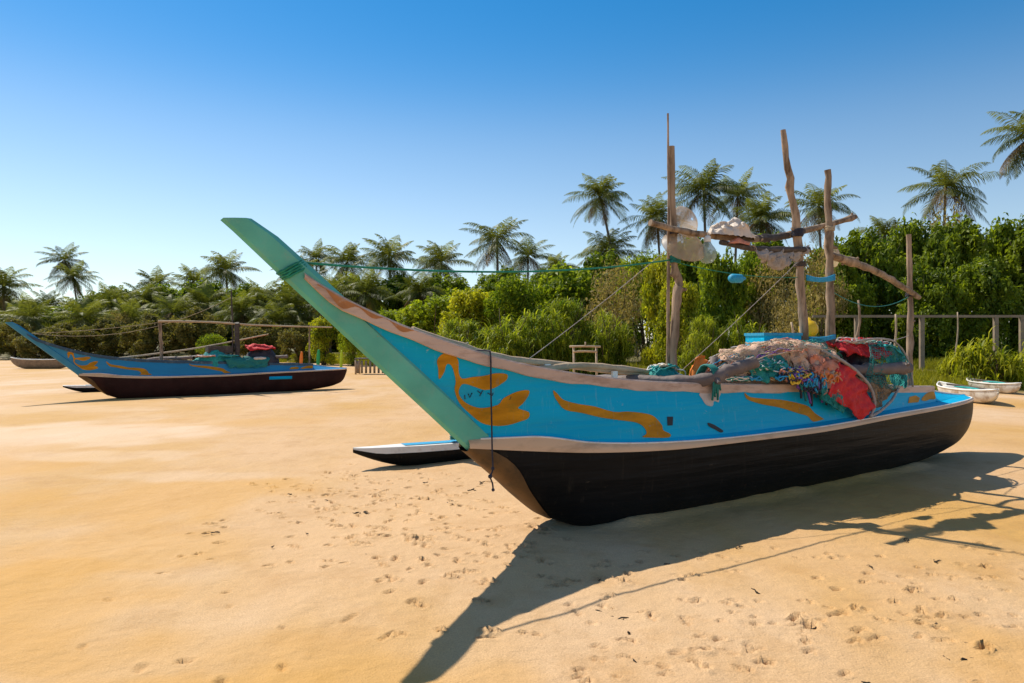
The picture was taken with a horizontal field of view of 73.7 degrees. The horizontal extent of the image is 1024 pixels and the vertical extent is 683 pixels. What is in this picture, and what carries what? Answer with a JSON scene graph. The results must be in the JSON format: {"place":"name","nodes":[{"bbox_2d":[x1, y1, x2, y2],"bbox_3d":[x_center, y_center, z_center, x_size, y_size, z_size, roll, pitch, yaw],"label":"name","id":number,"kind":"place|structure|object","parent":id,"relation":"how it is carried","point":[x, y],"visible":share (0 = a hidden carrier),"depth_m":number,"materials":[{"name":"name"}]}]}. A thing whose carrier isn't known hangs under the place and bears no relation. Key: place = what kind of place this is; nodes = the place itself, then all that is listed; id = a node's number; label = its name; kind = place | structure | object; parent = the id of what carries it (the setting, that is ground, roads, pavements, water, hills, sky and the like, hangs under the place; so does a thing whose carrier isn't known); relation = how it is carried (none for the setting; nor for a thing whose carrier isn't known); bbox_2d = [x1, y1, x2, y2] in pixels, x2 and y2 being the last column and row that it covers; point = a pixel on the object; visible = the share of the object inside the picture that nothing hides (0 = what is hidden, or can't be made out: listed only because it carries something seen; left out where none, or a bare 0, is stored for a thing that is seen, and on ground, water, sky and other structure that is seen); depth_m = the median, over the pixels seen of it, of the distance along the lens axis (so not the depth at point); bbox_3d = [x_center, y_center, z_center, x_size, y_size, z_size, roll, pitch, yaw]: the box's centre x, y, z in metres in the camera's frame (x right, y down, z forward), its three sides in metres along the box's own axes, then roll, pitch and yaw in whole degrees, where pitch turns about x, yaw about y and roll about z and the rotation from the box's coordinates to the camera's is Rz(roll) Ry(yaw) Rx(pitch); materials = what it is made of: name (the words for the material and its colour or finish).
{"place":"outdoors","nodes":[
{"label":"outdoors","id":0,"kind":"place"},
{"bbox_2d":[0,343,1023,682],"bbox_3d":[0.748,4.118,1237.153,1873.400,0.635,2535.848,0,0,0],"label":"beach","id":1,"kind":"structure","parent":0,"point":[116,565],"depth_m":4.65,"materials":[{"name":"sand"}]},
{"bbox_2d":[0,317,39,357],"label":"shrub","id":2,"kind":"object","parent":1,"relation":"on","point":[9,332],"visible":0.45,"depth_m":61.52,"materials":[{"name":"green plant"}]},
{"bbox_2d":[0,266,42,348],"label":"palm tree","id":3,"kind":"object","parent":1,"relation":"on","point":[6,282],"visible":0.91,"depth_m":77.80,"materials":[{"name":"green plant"}]},
{"bbox_2d":[0,291,58,330],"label":"palm tree","id":4,"kind":"object","parent":1,"relation":"on","point":[29,312],"visible":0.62,"depth_m":65.58,"materials":[{"name":"green plant"}]},
{"bbox_2d":[8,331,58,358],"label":"shrub","id":5,"kind":"object","parent":1,"relation":"on","point":[21,346],"visible":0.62,"depth_m":56.10,"materials":[{"name":"green plant"}]},
{"bbox_2d":[10,357,65,368],"bbox_3d":[-27.500,1.258,39.997,3.618,0.706,0.844,0,0,-3],"label":"canoe","id":6,"kind":"object","parent":1,"relation":"on","point":[37,363],"visible":0.75,"depth_m":39.70,"materials":[{"name":"grey wood"}]},
{"bbox_2d":[35,242,91,297],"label":"palm tree","id":7,"kind":"object","parent":1,"relation":"on","point":[65,256],"visible":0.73,"depth_m":107.50,"materials":[{"name":"green plant"}]},
{"bbox_2d":[36,322,91,358],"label":"shrub","id":8,"kind":"object","parent":1,"relation":"on","point":[63,334],"visible":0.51,"depth_m":58.91,"materials":[{"name":"green plant"}]},
{"bbox_2d":[44,260,102,349],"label":"palm tree","id":9,"kind":"object","parent":1,"relation":"on","point":[70,276],"visible":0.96,"depth_m":104.81,"materials":[{"name":"green plant"}]},
{"bbox_2d":[47,296,114,349],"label":"palm tree","id":10,"kind":"object","parent":1,"relation":"on","point":[81,317],"visible":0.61,"depth_m":67.46,"materials":[{"name":"green plant"}]},
{"bbox_2d":[71,317,133,356],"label":"shrub","id":11,"kind":"object","parent":1,"relation":"on","point":[103,342],"visible":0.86,"depth_m":59.35,"materials":[{"name":"green plant"}]},
{"bbox_2d":[83,282,148,324],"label":"palm tree","id":12,"kind":"object","parent":1,"relation":"on","point":[111,296],"visible":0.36,"depth_m":73.55,"materials":[{"name":"green plant"}]},
{"bbox_2d":[98,298,159,353],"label":"palm tree","id":13,"kind":"object","parent":1,"relation":"on","point":[133,314],"visible":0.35,"depth_m":65.51,"materials":[{"name":"green plant"}]},
{"bbox_2d":[121,281,167,321],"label":"palm tree","id":14,"kind":"object","parent":1,"relation":"on","point":[145,295],"visible":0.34,"depth_m":77.72,"materials":[{"name":"green plant"}]},
{"bbox_2d":[118,313,177,358],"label":"shrub","id":15,"kind":"object","parent":1,"relation":"on","point":[142,341],"visible":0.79,"depth_m":57.15,"materials":[{"name":"green plant"}]},
{"bbox_2d":[138,293,207,326],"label":"palm tree","id":16,"kind":"object","parent":1,"relation":"on","point":[177,308],"visible":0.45,"depth_m":67.62,"materials":[{"name":"green plant"}]},
{"bbox_2d":[5,290,346,397],"bbox_3d":[-9.937,0.032,20.959,9.068,3.161,3.668,0,0,-37],"label":"outrigger boat","id":17,"kind":"object","parent":1,"relation":"on","point":[130,377],"visible":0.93,"depth_m":19.37,"materials":[{"name":"blue paint"}]},
{"bbox_2d":[192,351,270,367],"bbox_3d":[-8.358,0.537,20.238,2.258,0.540,0.650,0,0,-32],"label":"net","id":18,"kind":"object","parent":17,"relation":"on","point":[234,361],"visible":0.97,"depth_m":20.08,"materials":[{"name":"teal fabric"}]},
{"bbox_2d":[166,263,211,288],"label":"palm tree","id":19,"kind":"object","parent":1,"relation":"on","point":[192,275],"visible":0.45,"depth_m":91.50,"materials":[{"name":"green plant"}]},
{"bbox_2d":[163,306,227,359],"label":"shrub","id":20,"kind":"object","parent":1,"relation":"on","point":[181,333],"visible":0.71,"depth_m":57.35,"materials":[{"name":"green plant"}]},
{"bbox_2d":[168,280,230,331],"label":"palm tree","id":21,"kind":"object","parent":1,"relation":"on","point":[199,296],"visible":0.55,"depth_m":69.66,"materials":[{"name":"green plant"}]},
{"bbox_2d":[168,278,238,351],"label":"broadleaf tree","id":22,"kind":"object","parent":1,"relation":"on","point":[195,286],"visible":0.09,"depth_m":75.21,"materials":[{"name":"green plant"}]},
{"bbox_2d":[197,249,259,290],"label":"palm tree","id":23,"kind":"object","parent":1,"relation":"on","point":[223,267],"visible":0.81,"depth_m":83.45,"materials":[{"name":"green plant"}]},
{"bbox_2d":[203,290,263,334],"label":"palm tree","id":24,"kind":"object","parent":1,"relation":"on","point":[239,316],"visible":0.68,"depth_m":65.35,"materials":[{"name":"green plant"}]},
{"bbox_2d":[226,277,281,316],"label":"palm tree","id":25,"kind":"object","parent":1,"relation":"on","point":[256,290],"visible":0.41,"depth_m":75.36,"materials":[{"name":"green plant"}]},
{"bbox_2d":[231,317,288,356],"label":"shrub","id":26,"kind":"object","parent":1,"relation":"on","point":[265,340],"visible":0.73,"depth_m":55.19,"materials":[{"name":"green plant"}]},
{"bbox_2d":[245,297,311,350],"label":"palm tree","id":27,"kind":"object","parent":1,"relation":"on","point":[276,318],"visible":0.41,"depth_m":61.51,"materials":[{"name":"green plant"}]},
{"bbox_2d":[244,281,322,349],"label":"palm tree","id":28,"kind":"object","parent":1,"relation":"on","point":[293,295],"visible":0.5,"depth_m":63.49,"materials":[{"name":"green plant"}]},
{"bbox_2d":[275,322,321,361],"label":"shrub","id":29,"kind":"object","parent":1,"relation":"on","point":[297,340],"visible":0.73,"depth_m":51.40,"materials":[{"name":"green plant"}]},
{"bbox_2d":[305,316,340,364],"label":"shrub","id":30,"kind":"object","parent":1,"relation":"on","point":[326,336],"visible":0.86,"depth_m":46.53,"materials":[{"name":"green plant"}]},
{"bbox_2d":[319,242,371,280],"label":"palm tree","id":31,"kind":"object","parent":1,"relation":"on","point":[350,256],"visible":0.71,"depth_m":83.34,"materials":[{"name":"green plant"}]},
{"bbox_2d":[337,333,365,365],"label":"shrub","id":32,"kind":"object","parent":1,"relation":"on","point":[352,349],"visible":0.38,"depth_m":44.61,"materials":[{"name":"green plant"}]},
{"bbox_2d":[334,269,405,312],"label":"palm tree","id":33,"kind":"object","parent":1,"relation":"on","point":[370,283],"visible":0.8,"depth_m":67.52,"materials":[{"name":"green plant"}]},
{"bbox_2d":[355,272,413,315],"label":"broadleaf tree","id":34,"kind":"object","parent":1,"relation":"on","point":[393,304],"visible":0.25,"depth_m":72.28,"materials":[{"name":"green plant"}]},
{"bbox_2d":[349,234,425,284],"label":"palm tree","id":35,"kind":"object","parent":1,"relation":"on","point":[382,259],"visible":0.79,"depth_m":75.46,"materials":[{"name":"green plant"}]},
{"bbox_2d":[383,272,446,307],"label":"palm tree","id":36,"kind":"object","parent":1,"relation":"on","point":[421,290],"visible":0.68,"depth_m":65.43,"materials":[{"name":"green plant"}]},
{"bbox_2d":[399,292,461,335],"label":"shrub","id":37,"kind":"object","parent":1,"relation":"on","point":[428,315],"visible":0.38,"depth_m":39.34,"materials":[{"name":"green plant"}]},
{"bbox_2d":[410,240,475,282],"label":"palm tree","id":38,"kind":"object","parent":1,"relation":"on","point":[435,262],"visible":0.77,"depth_m":77.54,"materials":[{"name":"green plant"}]},
{"bbox_2d":[416,272,471,297],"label":"broadleaf tree","id":39,"kind":"object","parent":1,"relation":"on","point":[447,285],"visible":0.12,"depth_m":70.96,"materials":[{"name":"green plant"}]},
{"bbox_2d":[430,317,493,349],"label":"shrub","id":40,"kind":"object","parent":1,"relation":"on","point":[469,326],"visible":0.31,"depth_m":29.84,"materials":[{"name":"green plant"}]},
{"bbox_2d":[437,286,502,345],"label":"shrub","id":41,"kind":"object","parent":1,"relation":"on","point":[468,304],"visible":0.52,"depth_m":36.22,"materials":[{"name":"green plant"}]},
{"bbox_2d":[464,264,521,346],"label":"broadleaf tree","id":42,"kind":"object","parent":1,"relation":"on","point":[487,285],"visible":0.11,"depth_m":64.99,"materials":[{"name":"green plant"}]},
{"bbox_2d":[458,217,534,274],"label":"palm tree","id":43,"kind":"object","parent":1,"relation":"on","point":[494,245],"visible":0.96,"depth_m":75.66,"materials":[{"name":"green plant"}]},
{"bbox_2d":[479,273,552,347],"bbox_3d":[0.197,-1.150,35.943,4.122,5.059,4.410,0,0,2],"label":"shrub","id":44,"kind":"object","parent":1,"relation":"on","point":[520,298],"visible":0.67,"depth_m":35.15,"materials":[{"name":"green plant"}]},
{"bbox_2d":[477,306,558,365],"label":"shrub","id":45,"kind":"object","parent":1,"relation":"on","point":[514,346],"visible":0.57,"depth_m":27.48,"materials":[{"name":"green plant"}]},
{"bbox_2d":[506,237,555,278],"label":"palm tree","id":46,"kind":"object","parent":1,"relation":"on","point":[522,263],"visible":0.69,"depth_m":83.50,"materials":[{"name":"green plant"}]},
{"bbox_2d":[525,296,598,374],"bbox_3d":[2.185,-0.072,29.043,3.869,3.761,3.606,0,0,-43],"label":"shrub","id":47,"kind":"object","parent":1,"relation":"on","point":[563,351],"visible":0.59,"depth_m":28.25,"materials":[{"name":"green plant"}]},
{"bbox_2d":[535,257,602,340],"bbox_3d":[2.979,-1.627,37.837,4.922,5.969,4.445,0,0,14],"label":"shrub","id":48,"kind":"object","parent":1,"relation":"on","point":[562,285],"visible":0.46,"depth_m":36.70,"materials":[{"name":"green plant"}]},
{"bbox_2d":[221,113,973,525],"bbox_3d":[1.505,-0.343,8.099,9.857,3.844,3.955,0,0,-34],"label":"outrigger boat","id":49,"kind":"object","parent":1,"relation":"on","point":[615,443],"visible":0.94,"depth_m":5.79,"materials":[{"name":"blue paint"}]},
{"bbox_2d":[662,233,703,261],"bbox_3d":[1.704,-0.974,6.695,0.453,0.117,0.450,-24,56,-32],"label":"sack","id":50,"kind":"object","parent":49,"relation":"hanging from","point":[682,247],"visible":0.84,"depth_m":6.61,"materials":[{"name":"plastic"}]},
{"bbox_2d":[676,206,697,237],"bbox_3d":[1.753,-1.200,6.765,0.340,0.337,0.087,10,-19,-34],"label":"lamp shade","id":51,"kind":"object","parent":49,"relation":"hanging from","point":[684,215],"visible":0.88,"depth_m":6.72,"materials":[{"name":"plastic"}]},
{"bbox_2d":[708,216,754,239],"bbox_3d":[2.228,-1.165,6.946,0.707,0.240,0.290,0,0,-34],"label":"white sack","id":52,"kind":"object","parent":49,"relation":"on","point":[735,226],"visible":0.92,"depth_m":6.83,"materials":[{"name":"fabric"}]},
{"bbox_2d":[744,333,802,343],"bbox_3d":[2.886,0.352,7.549,0.480,0.890,0.380,0,0,-14],"label":"blue box","id":53,"kind":"object","parent":49,"relation":"on","point":[768,336],"visible":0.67,"depth_m":7.39,"materials":[{"name":"paint"}]},
{"bbox_2d":[705,337,842,383],"bbox_3d":[2.667,0.313,7.070,2.666,0.732,0.642,0,0,-34],"label":"net heap","id":54,"kind":"object","parent":49,"relation":"on","point":[795,352],"visible":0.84,"depth_m":6.86,"materials":[{"name":"beige fabric"}]},
{"bbox_2d":[725,352,789,381],"bbox_3d":[2.365,0.248,6.606,0.941,0.283,0.185,0,0,-27],"label":"green net","id":55,"kind":"object","parent":54,"relation":"on","point":[770,367],"visible":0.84,"depth_m":6.61,"materials":[{"name":"fabric"}]},
{"bbox_2d":[749,365,826,405],"bbox_3d":[2.809,0.445,6.796,1.356,0.426,0.292,0,0,-34],"label":"rope coil","id":56,"kind":"object","parent":54,"relation":"on","point":[805,379],"visible":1,"depth_m":6.76,"materials":[{"name":"fabric"}]},
{"bbox_2d":[808,351,848,395],"bbox_3d":[3.303,0.325,7.107,0.648,0.455,0.200,0,0,-34],"label":"salmon net","id":57,"kind":"object","parent":54,"relation":"on","point":[824,364],"visible":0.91,"depth_m":7.04,"materials":[{"name":"orange fabric"}]},
{"bbox_2d":[750,246,806,269],"bbox_3d":[2.836,-0.889,7.195,1.027,0.281,0.088,0,0,-33],"label":"hanging net","id":58,"kind":"object","parent":49,"relation":"hanging from","point":[773,258],"visible":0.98,"depth_m":7.15,"materials":[{"name":"fabric"}]},
{"bbox_2d":[821,350,899,418],"bbox_3d":[3.809,0.456,7.443,1.524,0.748,0.203,0,0,-34],"label":"red cloth","id":59,"kind":"object","parent":49,"relation":"hanging from","point":[856,389],"visible":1,"depth_m":7.24,"materials":[{"name":"fabric"}]},
{"bbox_2d":[839,354,886,383],"bbox_3d":[4.024,0.412,8.028,1.237,0.639,0.530,0,0,-34],"label":"fishing net","id":60,"kind":"object","parent":49,"relation":"on","point":[852,359],"visible":0.13,"depth_m":7.83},
{"bbox_2d":[818,337,891,358],"bbox_3d":[3.990,0.074,7.930,0.992,0.248,0.451,0,0,-34],"label":"red bundle","id":61,"kind":"object","parent":60,"relation":"on","point":[863,351],"visible":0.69,"depth_m":7.79,"materials":[{"name":"fabric"}]},
{"bbox_2d":[835,337,913,390],"bbox_3d":[4.259,0.255,7.982,1.382,0.620,0.521,0,0,-34],"label":"teal net","id":62,"kind":"object","parent":49,"relation":"hanging from","point":[896,379],"visible":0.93,"depth_m":7.88,"materials":[{"name":"fabric"}]},
{"bbox_2d":[857,375,894,408],"bbox_3d":[4.050,0.563,7.612,0.888,0.369,0.117,0,0,-37],"label":"tan net","id":63,"kind":"object","parent":49,"relation":"hanging from","point":[881,394],"visible":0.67,"depth_m":7.65,"materials":[{"name":"fabric"}]},
{"bbox_2d":[563,173,632,250],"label":"palm tree","id":64,"kind":"object","parent":1,"relation":"on","point":[601,202],"visible":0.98,"depth_m":71.45,"materials":[{"name":"green plant"}]},
{"bbox_2d":[576,304,636,374],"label":"shrub","id":65,"kind":"object","parent":1,"relation":"on","point":[610,349],"visible":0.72,"depth_m":27.60,"materials":[{"name":"green plant"}]},
{"bbox_2d":[572,246,641,353],"bbox_3d":[7.719,-3.273,57.606,7.388,9.540,6.508,0,0,4],"label":"broadleaf tree","id":66,"kind":"object","parent":1,"relation":"on","point":[595,260],"visible":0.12,"depth_m":56.45,"materials":[{"name":"green plant"}]},
{"bbox_2d":[570,228,654,267],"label":"palm tree","id":67,"kind":"object","parent":1,"relation":"on","point":[602,244],"visible":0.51,"depth_m":71.52,"materials":[{"name":"green plant"}]},
{"bbox_2d":[580,257,649,360],"bbox_3d":[5.053,-1.331,32.953,3.684,5.364,3.593,0,0,-40],"label":"shrub","id":68,"kind":"object","parent":1,"relation":"on","point":[625,311],"visible":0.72,"depth_m":32.74,"materials":[{"name":"green plant"}]},
{"bbox_2d":[611,249,664,359],"bbox_3d":[7.055,-1.760,35.977,3.780,6.269,3.533,0,0,20],"label":"shrub","id":69,"kind":"object","parent":1,"relation":"on","point":[636,268],"visible":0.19,"depth_m":35.70,"materials":[{"name":"green plant"}]},
{"bbox_2d":[616,192,685,256],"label":"palm tree","id":70,"kind":"object","parent":1,"relation":"on","point":[655,213],"visible":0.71,"depth_m":69.66,"materials":[{"name":"green plant"}]},
{"bbox_2d":[639,251,683,368],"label":"shrub","id":71,"kind":"object","parent":1,"relation":"on","point":[654,276],"visible":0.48,"depth_m":26.76,"materials":[{"name":"green plant"}]},
{"bbox_2d":[651,278,703,374],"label":"shrub","id":72,"kind":"object","parent":1,"relation":"on","point":[687,304],"visible":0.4,"depth_m":25.25,"materials":[{"name":"green plant"}]},
{"bbox_2d":[663,237,720,351],"bbox_3d":[13.489,-3.636,52.296,6.374,10.073,6.341,0,0,-13],"label":"broadleaf tree","id":73,"kind":"object","parent":1,"relation":"on","point":[688,273],"visible":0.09,"depth_m":50.70,"materials":[{"name":"green plant"}]},
{"bbox_2d":[677,314,729,375],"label":"shrub","id":74,"kind":"object","parent":1,"relation":"on","point":[697,334],"visible":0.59,"depth_m":23.87,"materials":[{"name":"green plant"}]},
{"bbox_2d":[660,158,754,231],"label":"palm tree","id":75,"kind":"object","parent":1,"relation":"on","point":[706,184],"visible":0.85,"depth_m":65.44,"materials":[{"name":"green plant"}]},
{"bbox_2d":[692,246,747,355],"bbox_3d":[9.114,-1.495,29.912,2.340,5.649,2.590,0,0,29],"label":"shrub","id":76,"kind":"object","parent":1,"relation":"on","point":[723,290],"visible":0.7,"depth_m":29.43,"materials":[{"name":"green plant"}]},
{"bbox_2d":[698,167,775,262],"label":"palm tree","id":77,"kind":"object","parent":1,"relation":"on","point":[738,199],"visible":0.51,"depth_m":67.58,"materials":[{"name":"green plant"}]},
{"bbox_2d":[715,312,764,349],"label":"shrub","id":78,"kind":"object","parent":1,"relation":"on","point":[737,338],"visible":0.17,"depth_m":23.89,"materials":[{"name":"green plant"}]},
{"bbox_2d":[734,252,780,340],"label":"shrub","id":79,"kind":"object","parent":1,"relation":"on","point":[747,264],"visible":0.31,"depth_m":30.46,"materials":[{"name":"green plant"}]},
{"bbox_2d":[737,230,796,332],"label":"broadleaf tree","id":80,"kind":"object","parent":1,"relation":"on","point":[770,244],"visible":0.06,"depth_m":49.34,"materials":[{"name":"green plant"}]},
{"bbox_2d":[733,191,801,248],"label":"palm tree","id":81,"kind":"object","parent":1,"relation":"on","point":[760,214],"visible":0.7,"depth_m":59.30,"materials":[{"name":"green plant"}]},
{"bbox_2d":[744,246,813,332],"bbox_3d":[11.554,-1.423,29.939,2.750,5.549,2.820,0,0,-5],"label":"shrub","id":82,"kind":"object","parent":1,"relation":"on","point":[774,298],"visible":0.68,"depth_m":29.68,"materials":[{"name":"green plant"}]},
{"bbox_2d":[764,299,815,332],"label":"shrub","id":83,"kind":"object","parent":1,"relation":"on","point":[794,320],"visible":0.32,"depth_m":25.87,"materials":[{"name":"green plant"}]},
{"bbox_2d":[785,242,851,356],"bbox_3d":[13.831,-1.623,31.038,2.914,5.990,2.842,0,0,27],"label":"shrub","id":84,"kind":"object","parent":1,"relation":"on","point":[821,294],"visible":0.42,"depth_m":30.72,"materials":[{"name":"green plant"}]},
{"bbox_2d":[784,183,860,247],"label":"palm tree","id":85,"kind":"object","parent":1,"relation":"on","point":[817,197],"visible":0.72,"depth_m":67.44,"materials":[{"name":"green plant"}]},
{"bbox_2d":[805,253,876,355],"bbox_3d":[15.875,-1.557,33.103,3.421,5.623,3.438,0,0,-40],"label":"broadleaf tree","id":86,"kind":"object","parent":1,"relation":"on","point":[850,276],"visible":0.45,"depth_m":32.28,"materials":[{"name":"green plant"}]},
{"bbox_2d":[837,225,906,358],"bbox_3d":[18.667,-2.399,36.265,4.815,7.563,4.241,0,0,27],"label":"broadleaf tree","id":87,"kind":"object","parent":1,"relation":"on","point":[869,248],"visible":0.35,"depth_m":35.17,"materials":[{"name":"green plant"}]},
{"bbox_2d":[846,216,923,240],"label":"palm tree","id":88,"kind":"object","parent":1,"relation":"on","point":[883,228],"visible":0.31,"depth_m":55.62,"materials":[{"name":"green plant"}]},
{"bbox_2d":[876,212,941,334],"bbox_3d":[22.078,-2.889,37.977,4.634,8.437,4.658,0,0,7],"label":"broadleaf tree","id":89,"kind":"object","parent":1,"relation":"on","point":[897,239],"visible":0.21,"depth_m":37.39,"materials":[{"name":"green plant"}]},
{"bbox_2d":[812,315,1023,369],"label":"concrete fence","id":90,"kind":"object","parent":1,"relation":"on","point":[922,335],"visible":0.48,"depth_m":27.43,"materials":[{"name":"concrete"}]},
{"bbox_2d":[891,262,968,361],"bbox_3d":[19.539,-1.237,31.974,3.052,5.054,3.464,0,0,23],"label":"broadleaf tree","id":91,"kind":"object","parent":1,"relation":"on","point":[934,290],"visible":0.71,"depth_m":31.16,"materials":[{"name":"green plant"}]},
{"bbox_2d":[898,159,1006,226],"bbox_3d":[41.029,-7.913,64.009,8.157,18.329,7.934,0,0,0],"label":"palm tree","id":92,"kind":"object","parent":1,"relation":"on","point":[948,183],"visible":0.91,"depth_m":63.45,"materials":[{"name":"green plant"}]},
{"bbox_2d":[912,213,1006,358],"bbox_3d":[23.231,-2.677,36.042,4.443,8.159,5.044,0,0,22],"label":"broadleaf tree","id":93,"kind":"object","parent":1,"relation":"on","point":[956,245],"visible":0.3,"depth_m":35.21,"materials":[{"name":"green plant"}]},
{"bbox_2d":[936,381,999,402],"bbox_3d":[11.900,1.345,17.897,0.844,0.432,3.320,0,0,11],"label":"canoe","id":94,"kind":"object","parent":1,"relation":"on","point":[981,395],"visible":0.91,"depth_m":17.02,"materials":[{"name":"white paint"}]},
{"bbox_2d":[943,252,1023,355],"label":"broadleaf tree","id":95,"kind":"object","parent":1,"relation":"on","point":[988,291],"visible":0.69,"depth_m":31.29,"materials":[{"name":"green plant"}]},
{"bbox_2d":[945,326,1023,389],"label":"shrub","id":96,"kind":"object","parent":1,"relation":"on","point":[976,363],"visible":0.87,"depth_m":22.23,"materials":[{"name":"green plant"}]},
{"bbox_2d":[966,378,1021,393],"bbox_3d":[14.700,1.368,20.897,0.744,0.394,2.820,0,0,7],"label":"canoe","id":97,"kind":"object","parent":1,"relation":"on","point":[1007,388],"visible":0.88,"depth_m":20.20,"materials":[{"name":"white paint"}]},
{"bbox_2d":[980,111,1023,185],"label":"palm tree","id":98,"kind":"object","parent":1,"relation":"on","point":[1017,157],"visible":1,"depth_m":58.39,"materials":[{"name":"green plant"}]},
{"bbox_2d":[983,212,1023,356],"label":"broadleaf tree","id":99,"kind":"object","parent":1,"relation":"on","point":[1001,236],"visible":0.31,"depth_m":36.12,"materials":[{"name":"green plant"}]},
{"bbox_2d":[1000,229,1023,357],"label":"broadleaf tree","id":100,"kind":"object","parent":1,"relation":"on","point":[1014,343],"visible":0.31,"depth_m":35.33,"materials":[{"name":"green plant"}]},
{"bbox_2d":[0,0,1023,342],"label":"sky","id":101,"kind":"structure","parent":0,"point":[130,129],"materials":[{"name":"blue"}]},
{"bbox_2d":[636,356,1022,390],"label":"grass","id":102,"kind":"structure","parent":0,"point":[924,377],"depth_m":23.82,"materials":[{"name":"plant"}]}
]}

